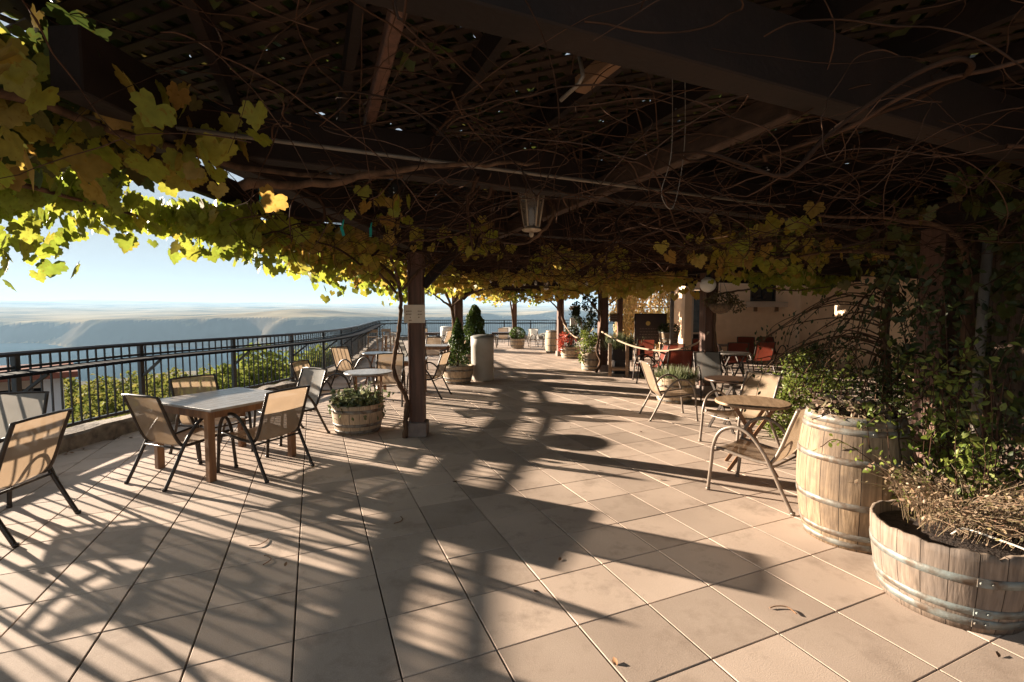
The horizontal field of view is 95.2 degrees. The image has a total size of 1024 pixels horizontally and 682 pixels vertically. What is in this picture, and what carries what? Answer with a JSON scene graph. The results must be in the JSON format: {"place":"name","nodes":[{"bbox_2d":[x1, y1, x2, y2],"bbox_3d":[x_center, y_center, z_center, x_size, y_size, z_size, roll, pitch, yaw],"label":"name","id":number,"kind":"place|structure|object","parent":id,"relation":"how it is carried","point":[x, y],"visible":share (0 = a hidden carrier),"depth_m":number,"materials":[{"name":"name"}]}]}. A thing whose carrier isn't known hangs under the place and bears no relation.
{"place":"outdoors","nodes":[
{"label":"outdoors","id":0,"kind":"place"},
{"bbox_2d":[0,343,328,380],"bbox_3d":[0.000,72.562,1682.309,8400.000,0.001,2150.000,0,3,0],"label":"river","id":1,"kind":"structure","parent":0,"point":[8,347],"depth_m":1781.26,"materials":[{"name":"liquid"}]},
{"bbox_2d":[0,300,666,409],"bbox_3d":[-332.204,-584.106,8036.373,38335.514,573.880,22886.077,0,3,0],"label":"hills","id":2,"kind":"structure","parent":0,"point":[70,323],"depth_m":2793.18,"materials":[{"name":"blue"}]},
{"bbox_2d":[0,363,77,415],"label":"outbuilding","id":3,"kind":"structure","parent":2,"relation":"on","point":[37,387],"depth_m":8.89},
{"bbox_2d":[63,364,288,427],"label":"vineyard rows","id":4,"kind":"object","parent":2,"relation":"on","point":[94,404],"visible":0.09,"depth_m":19.34,"materials":[{"name":"green plant"}]},
{"bbox_2d":[191,342,312,389],"bbox_3d":[-7.608,2.525,13.881,3.670,4.994,3.775,0,3,0],"label":"bushy tree","id":5,"kind":"object","parent":2,"relation":"on","point":[219,377],"visible":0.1,"depth_m":13.82,"materials":[{"name":"green plant"}]},
{"bbox_2d":[280,343,332,378],"bbox_3d":[-7.418,2.393,17.550,3.460,4.824,2.391,3,4,38],"label":"bushy tree","id":6,"kind":"object","parent":2,"relation":"on","point":[316,357],"visible":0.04,"depth_m":16.81,"materials":[{"name":"green plant"}]},
{"bbox_2d":[0,13,848,304],"label":"sky","id":7,"kind":"structure","parent":0,"point":[146,272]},
{"bbox_2d":[0,339,1023,681],"bbox_3d":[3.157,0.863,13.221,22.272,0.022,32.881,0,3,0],"label":"patio paving","id":8,"kind":"structure","parent":0,"point":[668,567],"depth_m":3.09,"materials":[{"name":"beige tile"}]},
{"bbox_2d":[0,391,58,508],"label":"sling chair","id":9,"kind":"object","parent":8,"relation":"on","point":[17,406],"visible":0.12,"depth_m":4.47,"materials":[{"name":"grey fabric"}]},
{"bbox_2d":[0,408,80,547],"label":"sling chair","id":10,"kind":"object","parent":8,"relation":"on","point":[30,448],"visible":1,"depth_m":3.49,"materials":[{"name":"beige fabric"}]},
{"bbox_2d":[121,393,238,491],"bbox_3d":[-3.330,0.922,4.711,0.613,0.894,0.773,1,4,21],"label":"sling chair","id":11,"kind":"object","parent":8,"relation":"on","point":[149,415],"visible":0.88,"depth_m":4.47,"materials":[{"name":"beige fabric"}]},
{"bbox_2d":[168,374,252,464],"bbox_3d":[-3.548,0.875,5.491,0.773,0.894,0.613,2,4,31],"label":"sling chair","id":12,"kind":"object","parent":8,"relation":"on","point":[186,385],"visible":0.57,"depth_m":5.55,"materials":[{"name":"beige fabric"}]},
{"bbox_2d":[154,387,295,482],"bbox_3d":[-3.130,0.974,5.147,1.100,0.722,1.000,2,4,26],"label":"square table","id":13,"kind":"object","parent":8,"relation":"on","point":[208,407],"visible":0.67,"depth_m":4.81,"materials":[{"name":"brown wood"}]},
{"bbox_2d":[216,385,314,482],"bbox_3d":[-2.579,0.910,4.899,0.773,0.894,0.613,2,4,25],"label":"sling chair","id":14,"kind":"object","parent":8,"relation":"on","point":[282,412],"visible":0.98,"depth_m":4.75,"materials":[{"name":"beige fabric"}]},
{"bbox_2d":[253,367,329,445],"bbox_3d":[-2.922,0.832,6.210,0.613,0.894,0.773,2,4,30],"label":"sling chair","id":15,"kind":"object","parent":8,"relation":"on","point":[313,378],"visible":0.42,"depth_m":6.38,"materials":[{"name":"grey fabric"}]},
{"bbox_2d":[290,359,350,411],"bbox_3d":[-3.036,0.757,7.464,0.773,0.894,0.613,0,3,6],"label":"sling chair","id":16,"kind":"object","parent":8,"relation":"on","point":[297,366],"visible":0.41,"depth_m":7.49,"materials":[{"name":"beige fabric"}]},
{"bbox_2d":[58,336,609,454],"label":"stone curb","id":17,"kind":"structure","parent":8,"relation":"on","point":[81,435],"depth_m":6.17,"materials":[{"name":"beige stone"}]},
{"bbox_2d":[0,320,615,427],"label":"terrace railing","id":18,"kind":"object","parent":17,"relation":"on","point":[354,339],"visible":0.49,"depth_m":7.17,"materials":[{"name":"black metal"}]},
{"bbox_2d":[330,346,373,388],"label":"sling chair","id":19,"kind":"object","parent":8,"relation":"on","point":[342,359],"visible":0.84,"depth_m":10.58,"materials":[{"name":"beige fabric"}]},
{"bbox_2d":[331,399,383,435],"bbox_3d":[-2.150,1.053,6.524,0.706,0.400,0.706,0,3,0],"label":"half barrel planter","id":20,"kind":"object","parent":8,"relation":"on","point":[344,424],"visible":0.86,"depth_m":6.24,"materials":[{"name":"wood"}]},
{"bbox_2d":[327,381,393,420],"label":"trailing plant","id":21,"kind":"object","parent":20,"relation":"in","point":[358,397],"visible":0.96,"depth_m":6.37,"materials":[{"name":"green plant"}]},
{"bbox_2d":[344,369,391,418],"bbox_3d":[-2.270,0.844,7.413,0.740,0.729,0.740,-1,4,-17],"label":"round table","id":22,"kind":"object","parent":8,"relation":"on","point":[355,374],"visible":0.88,"depth_m":7.27,"materials":[{"name":"grey wood"}]},
{"bbox_2d":[367,330,378,351],"bbox_3d":[-5.249,0.079,17.634,0.445,1.028,0.430,-1,4,-17],"label":"bar stool","id":23,"kind":"object","parent":8,"relation":"on","point":[376,337],"visible":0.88,"depth_m":17.45,"materials":[{"name":"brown wood"}]},
{"bbox_2d":[362,351,392,383],"bbox_3d":[-3.150,0.633,10.957,0.700,0.728,0.700,1,4,17],"label":"round table","id":24,"kind":"object","parent":8,"relation":"on","point":[373,353],"visible":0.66,"depth_m":10.94,"materials":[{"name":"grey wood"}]},
{"bbox_2d":[368,353,405,406],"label":"sling chair","id":25,"kind":"object","parent":8,"relation":"on","point":[383,360],"visible":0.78,"depth_m":8.77,"materials":[{"name":"beige fabric"}]},
{"bbox_2d":[381,329,394,351],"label":"sling chair","id":26,"kind":"object","parent":8,"relation":"on","point":[386,336],"visible":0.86,"depth_m":18.39,"materials":[{"name":"beige fabric"}]},
{"bbox_2d":[384,332,399,352],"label":"sling chair","id":27,"kind":"object","parent":8,"relation":"on","point":[388,338],"visible":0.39,"depth_m":19.11,"materials":[{"name":"beige fabric"}]},
{"bbox_2d":[406,351,451,398],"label":"sling chair","id":28,"kind":"object","parent":8,"relation":"on","point":[442,364],"visible":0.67,"depth_m":9.11,"materials":[{"name":"beige fabric"}]},
{"bbox_2d":[425,337,442,355],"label":"sling chair","id":29,"kind":"object","parent":8,"relation":"on","point":[433,340],"visible":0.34,"depth_m":14.69,"materials":[{"name":"beige fabric"}]},
{"bbox_2d":[425,344,448,362],"bbox_3d":[-2.250,0.478,13.452,0.850,0.723,0.794,0,3,0],"label":"rectangular table","id":30,"kind":"object","parent":8,"relation":"on","point":[436,346],"visible":0.48,"depth_m":13.08,"materials":[{"name":"grey wood"}]},
{"bbox_2d":[440,326,451,348],"bbox_3d":[-2.950,-0.151,21.229,0.612,1.053,0.612,0,3,0],"label":"litter bin","id":31,"kind":"object","parent":8,"relation":"on","point":[444,330],"visible":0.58,"depth_m":20.96,"materials":[{"name":"white plastic"}]},
{"bbox_2d":[147,68,761,437],"bbox_3d":[-0.026,-0.392,5.668,5.947,3.399,7.123,0,3,0],"label":"grape vine","id":32,"kind":"object","parent":8,"relation":"on","point":[227,242],"visible":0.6,"depth_m":4.53,"materials":[{"name":"green plant"}]},
{"bbox_2d":[443,363,472,384],"bbox_3d":[-1.280,0.775,11.016,0.743,0.420,0.743,0,3,0],"label":"half barrel planter","id":33,"kind":"object","parent":8,"relation":"on","point":[456,375],"visible":0.83,"depth_m":10.72,"materials":[{"name":"wood"}]},
{"bbox_2d":[447,318,471,366],"bbox_3d":[-1.278,0.026,10.919,0.646,1.168,0.658,0,3,0],"label":"conifer","id":34,"kind":"object","parent":33,"relation":"on","point":[459,345],"visible":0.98,"depth_m":10.83,"materials":[{"name":"green plant"}]},
{"bbox_2d":[463,354,470,363],"bbox_3d":[-1.180,0.588,14.160,0.704,0.420,0.704,0,3,0],"label":"half barrel planter","id":35,"kind":"object","parent":8,"relation":"on","point":[468,356],"visible":0.07,"depth_m":13.82,"materials":[{"name":"wood"}]},
{"bbox_2d":[463,304,488,353],"bbox_3d":[-1.145,-0.350,14.098,1.040,1.540,1.029,0,3,0],"label":"conifer","id":36,"kind":"object","parent":35,"relation":"on","point":[475,323],"visible":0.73,"depth_m":13.91,"materials":[{"name":"green plant"}]},
{"bbox_2d":[380,262,559,362],"bbox_3d":[-0.725,-0.783,12.228,4.077,3.408,8.132,0,3,0],"label":"grape vine","id":37,"kind":"object","parent":8,"relation":"on","point":[448,292],"visible":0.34,"depth_m":9.98,"materials":[{"name":"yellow plant"}]},
{"bbox_2d":[470,334,493,381],"bbox_3d":[-0.720,0.400,11.394,0.582,1.123,0.582,0,3,0],"label":"litter bin","id":38,"kind":"object","parent":8,"relation":"on","point":[482,353],"visible":1,"depth_m":11.16,"materials":[{"name":"plastic"}]},
{"bbox_2d":[497,328,508,345],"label":"sling chair","id":39,"kind":"object","parent":8,"relation":"on","point":[502,336],"visible":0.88,"depth_m":23.91,"materials":[{"name":"beige fabric"}]},
{"bbox_2d":[0,0,1023,485],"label":"pergola","id":40,"kind":"object","parent":8,"relation":"on","point":[778,88],"visible":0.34,"depth_m":2.54,"materials":[{"name":"wood"}]},
{"bbox_2d":[404,305,424,322],"bbox_3d":[-1.270,-0.353,6.087,0.275,0.235,0.017,0,3,0],"label":"paper notice","id":41,"kind":"object","parent":40,"relation":"attached to","point":[414,313],"visible":1,"depth_m":6.08,"materials":[{"name":"beige paper"}]},
{"bbox_2d":[518,193,544,236],"bbox_3d":[0.165,-1.234,3.933,0.292,0.715,0.292,-1,4,-22],"label":"lantern","id":42,"kind":"object","parent":40,"relation":"hanging from","point":[531,214],"visible":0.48,"depth_m":3.89,"materials":[{"name":"white metal"}]},
{"bbox_2d":[601,331,709,351],"bbox_3d":[3.125,-0.051,11.098,0.185,0.513,4.043,-1,4,-20],"label":"barrier rope","id":43,"kind":"object","parent":40,"relation":"attached to","point":[696,343],"visible":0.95,"depth_m":10.61,"materials":[{"name":"beige fabric"}]},
{"bbox_2d":[661,79,685,208],"bbox_3d":[0.834,-1.020,2.378,0.192,0.669,0.092,-3,4,-36],"label":"hanging wire","id":44,"kind":"object","parent":40,"relation":"hanging from","point":[671,144],"visible":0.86,"depth_m":2.37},
{"bbox_2d":[700,274,715,291],"bbox_3d":[3.730,-1.100,8.900,0.292,0.345,0.292,0,3,0],"label":"globe lamp","id":45,"kind":"object","parent":40,"relation":"attached to","point":[705,286],"visible":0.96,"depth_m":8.81,"materials":[{"name":"white glass"}]},
{"bbox_2d":[701,281,746,313],"bbox_3d":[4.023,-0.873,8.914,0.804,0.722,0.640,0,3,0],"label":"hanging basket","id":46,"kind":"object","parent":40,"relation":"hanging from","point":[722,307],"visible":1,"depth_m":8.80,"materials":[{"name":"green metal"}]},
{"bbox_2d":[0,0,1023,291],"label":"grape vine","id":47,"kind":"object","parent":8,"relation":"on","point":[68,162],"visible":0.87,"depth_m":2.19,"materials":[{"name":"green plant"}]},
{"bbox_2d":[482,291,547,337],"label":"grape vine","id":48,"kind":"object","parent":8,"relation":"on","point":[526,299],"visible":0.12,"depth_m":21.09,"materials":[{"name":"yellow plant"}]},
{"bbox_2d":[510,338,524,348],"bbox_3d":[0.250,0.115,21.745,0.701,0.460,0.700,0,3,0],"label":"half barrel planter","id":49,"kind":"object","parent":8,"relation":"on","point":[517,343],"visible":0.94,"depth_m":21.47,"materials":[{"name":"wood"}]},
{"bbox_2d":[509,327,525,338],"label":"boxwood","id":50,"kind":"object","parent":49,"relation":"on","point":[521,331],"visible":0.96,"depth_m":21.51,"materials":[{"name":"green plant"}]},
{"bbox_2d":[67,362,1000,664],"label":"leaf litter","id":51,"kind":"object","parent":8,"relation":"on","point":[615,662],"visible":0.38,"depth_m":3.04,"materials":[{"name":"brown plant"}]},
{"bbox_2d":[473,286,597,345],"bbox_3d":[1.561,-1.104,17.840,8.370,3.416,6.188,0,3,0],"label":"grape vine","id":52,"kind":"object","parent":8,"relation":"on","point":[502,298],"visible":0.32,"depth_m":17.49,"materials":[{"name":"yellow plant"}]},
{"bbox_2d":[545,330,556,352],"bbox_3d":[1.720,0.022,19.436,0.696,0.920,0.696,0,3,0],"label":"wine barrel","id":53,"kind":"object","parent":8,"relation":"on","point":[550,341],"visible":0.63,"depth_m":19.14,"materials":[{"name":"wood"}]},
{"bbox_2d":[501,275,638,372],"bbox_3d":[4.485,-0.913,14.475,9.963,3.404,5.380,-2,4,-24],"label":"grape vine","id":54,"kind":"object","parent":8,"relation":"on","point":[622,291],"visible":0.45,"depth_m":12.42,"materials":[{"name":"yellow plant"}]},
{"bbox_2d":[560,346,579,358],"bbox_3d":[2.120,0.415,17.055,0.743,0.420,0.743,0,3,0],"label":"half barrel planter","id":55,"kind":"object","parent":8,"relation":"on","point":[568,353],"visible":0.88,"depth_m":16.76,"materials":[{"name":"wood"}]},
{"bbox_2d":[557,330,581,351],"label":"red flowers","id":56,"kind":"object","parent":55,"relation":"in","point":[563,340],"visible":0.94,"depth_m":16.86,"materials":[{"name":"red plant"}]},
{"bbox_2d":[563,324,581,346],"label":"leafy shrub","id":57,"kind":"object","parent":55,"relation":"in","point":[574,332],"visible":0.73,"depth_m":16.98,"materials":[{"name":"green plant"}]},
{"bbox_2d":[581,351,597,370],"bbox_3d":[2.280,0.579,13.458,0.583,0.520,0.583,0,3,0],"label":"half barrel planter","id":58,"kind":"object","parent":8,"relation":"on","point":[590,361],"visible":0.7,"depth_m":13.20,"materials":[{"name":"wood"}]},
{"bbox_2d":[569,293,597,351],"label":"bay shrub","id":59,"kind":"object","parent":58,"relation":"in","point":[588,324],"visible":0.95,"depth_m":13.67,"materials":[{"name":"green plant"}]},
{"bbox_2d":[575,328,597,362],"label":"leafy plant","id":60,"kind":"object","parent":58,"relation":"in","point":[591,343],"visible":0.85,"depth_m":13.27,"materials":[{"name":"green plant"}]},
{"bbox_2d":[612,347,632,373],"bbox_3d":[2.980,0.513,12.803,0.550,0.730,0.400,0,3,0],"label":"planter box","id":61,"kind":"object","parent":8,"relation":"on","point":[618,357],"visible":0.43,"depth_m":12.60,"materials":[{"name":"black"}]},
{"bbox_2d":[599,331,641,350],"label":"spiky grass","id":62,"kind":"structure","parent":61,"relation":"in","point":[617,344],"depth_m":12.62,"materials":[{"name":"green plant"}]},
{"bbox_2d":[608,343,644,376],"bbox_3d":[2.966,0.488,12.143,0.908,0.860,0.368,1,3,12],"label":"wooden barrier","id":63,"kind":"object","parent":8,"relation":"on","point":[625,368],"visible":0.9,"depth_m":12.03,"materials":[{"name":"brown wood"}]},
{"bbox_2d":[608,285,669,349],"bbox_3d":[5.956,-1.656,20.486,4.219,4.740,0.640,0,3,0],"label":"creeper screen","id":64,"kind":"object","parent":8,"relation":"on","point":[629,310],"visible":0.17,"depth_m":20.40,"materials":[{"name":"yellow plant"}]},
{"bbox_2d":[631,339,654,368],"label":"sling chair","id":65,"kind":"object","parent":8,"relation":"on","point":[648,343],"visible":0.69,"depth_m":13.68,"materials":[{"name":"red fabric"}]},
{"bbox_2d":[634,314,666,361],"bbox_3d":[4.620,-0.104,15.644,1.060,1.625,0.105,0,3,0],"label":"menu board","id":66,"kind":"object","parent":8,"relation":"on","point":[646,326],"visible":0.76,"depth_m":15.58,"materials":[{"name":"paint"}]},
{"bbox_2d":[632,345,669,383],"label":"sling chair","id":67,"kind":"object","parent":8,"relation":"on","point":[662,356],"visible":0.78,"depth_m":11.14,"materials":[{"name":"red fabric"}]},
{"bbox_2d":[638,360,698,421],"bbox_3d":[2.443,0.764,7.357,0.773,0.894,0.613,0,3,-1],"label":"sling chair","id":68,"kind":"object","parent":8,"relation":"on","point":[650,377],"visible":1,"depth_m":7.26,"materials":[{"name":"beige fabric"}]},
{"bbox_2d":[653,344,684,370],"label":"sling chair","id":69,"kind":"object","parent":8,"relation":"on","point":[673,346],"visible":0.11,"depth_m":11.53,"materials":[{"name":"red fabric"}]},
{"bbox_2d":[657,350,693,372],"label":"sling chair","id":70,"kind":"object","parent":8,"relation":"on","point":[680,357],"visible":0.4,"depth_m":9.66,"materials":[{"name":"red fabric"}]},
{"bbox_2d":[655,375,695,403],"bbox_3d":[3.020,0.892,8.719,0.740,0.460,0.740,0,3,0],"label":"half barrel planter","id":71,"kind":"object","parent":8,"relation":"on","point":[665,385],"visible":0.45,"depth_m":8.43,"materials":[{"name":"wood"}]},
{"bbox_2d":[641,364,700,382],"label":"spiky grass","id":72,"kind":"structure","parent":71,"relation":"in","point":[677,372],"depth_m":8.58,"materials":[{"name":"green plant"}]},
{"bbox_2d":[514,214,882,385],"bbox_3d":[4.893,-0.650,9.883,9.725,3.405,8.239,0,3,0],"label":"grape vine","id":73,"kind":"object","parent":8,"relation":"on","point":[667,281],"visible":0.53,"depth_m":9.28,"materials":[{"name":"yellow plant"}]},
{"bbox_2d":[693,351,733,402],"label":"sling chair","id":74,"kind":"object","parent":8,"relation":"on","point":[708,363],"visible":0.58,"depth_m":9.17,"materials":[{"name":"grey fabric"}]},
{"bbox_2d":[704,375,749,433],"bbox_3d":[3.080,0.892,6.615,0.680,0.728,0.680,-2,4,-29],"label":"round table","id":75,"kind":"object","parent":8,"relation":"on","point":[731,381],"visible":0.66,"depth_m":6.56,"materials":[{"name":"brown metal"}]},
{"bbox_2d":[718,351,750,376],"bbox_3d":[5.150,0.633,10.957,0.800,0.729,0.800,-1,3,-11],"label":"round table","id":76,"kind":"object","parent":8,"relation":"on","point":[733,353],"visible":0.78,"depth_m":10.91,"materials":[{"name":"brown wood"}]},
{"bbox_2d":[722,342,749,370],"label":"sling chair","id":77,"kind":"object","parent":8,"relation":"on","point":[738,346],"visible":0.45,"depth_m":12.14,"materials":[{"name":"red fabric"}]},
{"bbox_2d":[698,371,781,446],"bbox_3d":[2.853,0.855,5.832,0.773,0.894,0.613,-1,4,-21],"label":"sling chair","id":78,"kind":"object","parent":8,"relation":"on","point":[769,384],"visible":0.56,"depth_m":5.92,"materials":[{"name":"beige fabric"}]},
{"bbox_2d":[736,337,757,366],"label":"sling chair","id":79,"kind":"object","parent":8,"relation":"on","point":[747,340],"visible":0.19,"depth_m":14.92,"materials":[{"name":"red fabric"}]},
{"bbox_2d":[481,0,1023,486],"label":"grape vine","id":80,"kind":"object","parent":8,"relation":"on","point":[733,244],"visible":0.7,"depth_m":3.65,"materials":[{"name":"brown plant"}]},
{"bbox_2d":[715,395,791,476],"bbox_3d":[2.520,0.993,4.928,0.720,0.729,0.720,1,4,21],"label":"round table","id":81,"kind":"object","parent":8,"relation":"on","point":[762,404],"visible":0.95,"depth_m":4.81,"materials":[{"name":"brown wood"}]},
{"bbox_2d":[706,405,806,515],"bbox_3d":[2.275,0.951,4.220,0.613,0.894,0.773,-3,4,-38],"label":"sling chair","id":82,"kind":"object","parent":8,"relation":"on","point":[753,450],"visible":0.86,"depth_m":4.13,"materials":[{"name":"beige fabric"}]},
{"bbox_2d":[741,342,775,373],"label":"sling chair","id":83,"kind":"object","parent":8,"relation":"on","point":[765,353],"visible":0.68,"depth_m":12.52,"materials":[{"name":"red fabric"}]},
{"bbox_2d":[756,337,786,364],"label":"sling chair","id":84,"kind":"object","parent":8,"relation":"on","point":[769,339],"visible":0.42,"depth_m":14.99,"materials":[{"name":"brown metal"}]},
{"bbox_2d":[756,389,837,438],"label":"shrub","id":85,"kind":"object","parent":8,"relation":"on","point":[782,417],"visible":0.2,"depth_m":6.04,"materials":[{"name":"green plant"}]},
{"bbox_2d":[752,346,858,412],"bbox_3d":[4.661,0.653,7.343,1.452,1.104,1.314,1,4,19],"label":"shrub","id":86,"kind":"object","parent":8,"relation":"on","point":[795,379],"visible":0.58,"depth_m":7.28,"materials":[{"name":"green plant"}]},
{"bbox_2d":[724,281,919,416],"bbox_3d":[3.978,0.235,5.975,2.725,2.109,2.077,-3,5,-44],"label":"weeping shrub","id":87,"kind":"object","parent":8,"relation":"on","point":[880,343],"visible":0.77,"depth_m":5.75,"materials":[{"name":"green plant"}]},
{"bbox_2d":[796,405,913,553],"bbox_3d":[2.500,0.972,3.444,0.697,0.930,0.697,-1,4,-23],"label":"wine barrel","id":88,"kind":"object","parent":8,"relation":"on","point":[834,504],"visible":0.7,"depth_m":3.21,"materials":[{"name":"brown wood"}]},
{"bbox_2d":[792,335,872,399],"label":"shrub","id":89,"kind":"object","parent":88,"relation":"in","point":[822,357],"visible":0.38,"depth_m":8.30,"materials":[{"name":"green plant"}]},
{"bbox_2d":[808,393,896,420],"bbox_3d":[2.451,0.496,3.372,0.577,0.241,0.533,-1,4,-19],"label":"sedum","id":90,"kind":"object","parent":88,"relation":"on","point":[835,404],"visible":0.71,"depth_m":3.33,"materials":[{"name":"green plant"}]},
{"bbox_2d":[868,341,913,417],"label":"shrub","id":91,"kind":"object","parent":8,"relation":"on","point":[895,389],"visible":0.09,"depth_m":7.16,"materials":[{"name":"green plant"}]},
{"bbox_2d":[842,334,970,465],"bbox_3d":[4.554,0.585,5.234,1.486,1.595,1.129,2,4,30],"label":"shrub","id":92,"kind":"object","parent":8,"relation":"on","point":[872,390],"visible":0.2,"depth_m":5.31,"materials":[{"name":"green plant"}]},
{"bbox_2d":[838,225,1023,513],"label":"climbing shrub","id":93,"kind":"object","parent":8,"relation":"on","point":[961,309],"visible":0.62,"depth_m":3.74,"materials":[{"name":"green plant"}]},
{"bbox_2d":[869,499,1023,634],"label":"half barrel planter","id":94,"kind":"object","parent":8,"relation":"on","point":[965,584],"visible":0.89,"depth_m":2.46,"materials":[{"name":"wood"}]},
{"bbox_2d":[808,336,1023,526],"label":"honeysuckle","id":95,"kind":"object","parent":94,"relation":"in","point":[965,466],"visible":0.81,"depth_m":2.93,"materials":[{"name":"green plant"}]},
{"bbox_2d":[849,455,1023,551],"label":"dry shrub","id":96,"kind":"object","parent":94,"relation":"on","point":[968,519],"visible":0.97,"depth_m":2.65,"materials":[{"name":"beige plant"}]},
{"bbox_2d":[950,528,1023,549],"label":"drip hose","id":97,"kind":"object","parent":94,"relation":"on","point":[989,536],"visible":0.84,"depth_m":2.48,"materials":[{"name":"black rubber"}]},
{"bbox_2d":[997,529,1023,538],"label":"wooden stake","id":98,"kind":"object","parent":94,"relation":"on","point":[1008,534],"visible":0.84,"depth_m":2.48,"materials":[{"name":"brown wood"}]},
{"bbox_2d":[969,233,993,505],"bbox_3d":[3.945,0.255,3.947,0.097,2.302,0.080,0,3,0],"label":"downpipe","id":99,"kind":"object","parent":8,"relation":"on","point":[986,262],"visible":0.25,"depth_m":3.90,"materials":[{"name":"black metal"}]},
{"bbox_2d":[953,216,1023,482],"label":"board screen","id":100,"kind":"object","parent":8,"relation":"on","point":[1016,318],"visible":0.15,"depth_m":4.67,"materials":[{"name":"brown wood"}]},
{"bbox_2d":[658,342,678,355],"bbox_3d":[5.000,0.401,14.950,0.500,0.698,0.500,0,3,0],"label":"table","id":101,"kind":"object","parent":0,"point":[663,344],"visible":0.3,"depth_m":15.08,"materials":[{"name":"brown wood"}]},
{"bbox_2d":[659,331,678,342],"bbox_3d":[5.000,-0.121,14.919,0.608,0.345,0.608,0,3,0],"label":"plant pot","id":102,"kind":"object","parent":101,"relation":"on","point":[664,337],"visible":0.87,"depth_m":14.69,"materials":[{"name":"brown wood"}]},
{"bbox_2d":[656,323,680,332],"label":"potted fern","id":103,"kind":"object","parent":102,"relation":"in","point":[666,329],"visible":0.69,"depth_m":14.82,"materials":[{"name":"green plant"}]},
{"bbox_2d":[674,276,918,376],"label":"stucco building","id":104,"kind":"structure","parent":0,"point":[764,308],"depth_m":15.94,"materials":[{"name":"beige paint"}]},
{"bbox_2d":[691,288,699,360],"bbox_3d":[6.530,-0.567,16.052,0.780,2.500,0.115,0,3,0],"label":"door","id":105,"kind":"structure","parent":104,"relation":"in","point":[695,303],"depth_m":16.06,"materials":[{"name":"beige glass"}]},
{"bbox_2d":[750,284,775,300],"bbox_3d":[8.560,-1.745,15.984,0.880,0.780,0.080,0,3,0],"label":"window","id":106,"kind":"structure","parent":104,"relation":"in","point":[761,295],"depth_m":16.01,"materials":[{"name":"black glass"}]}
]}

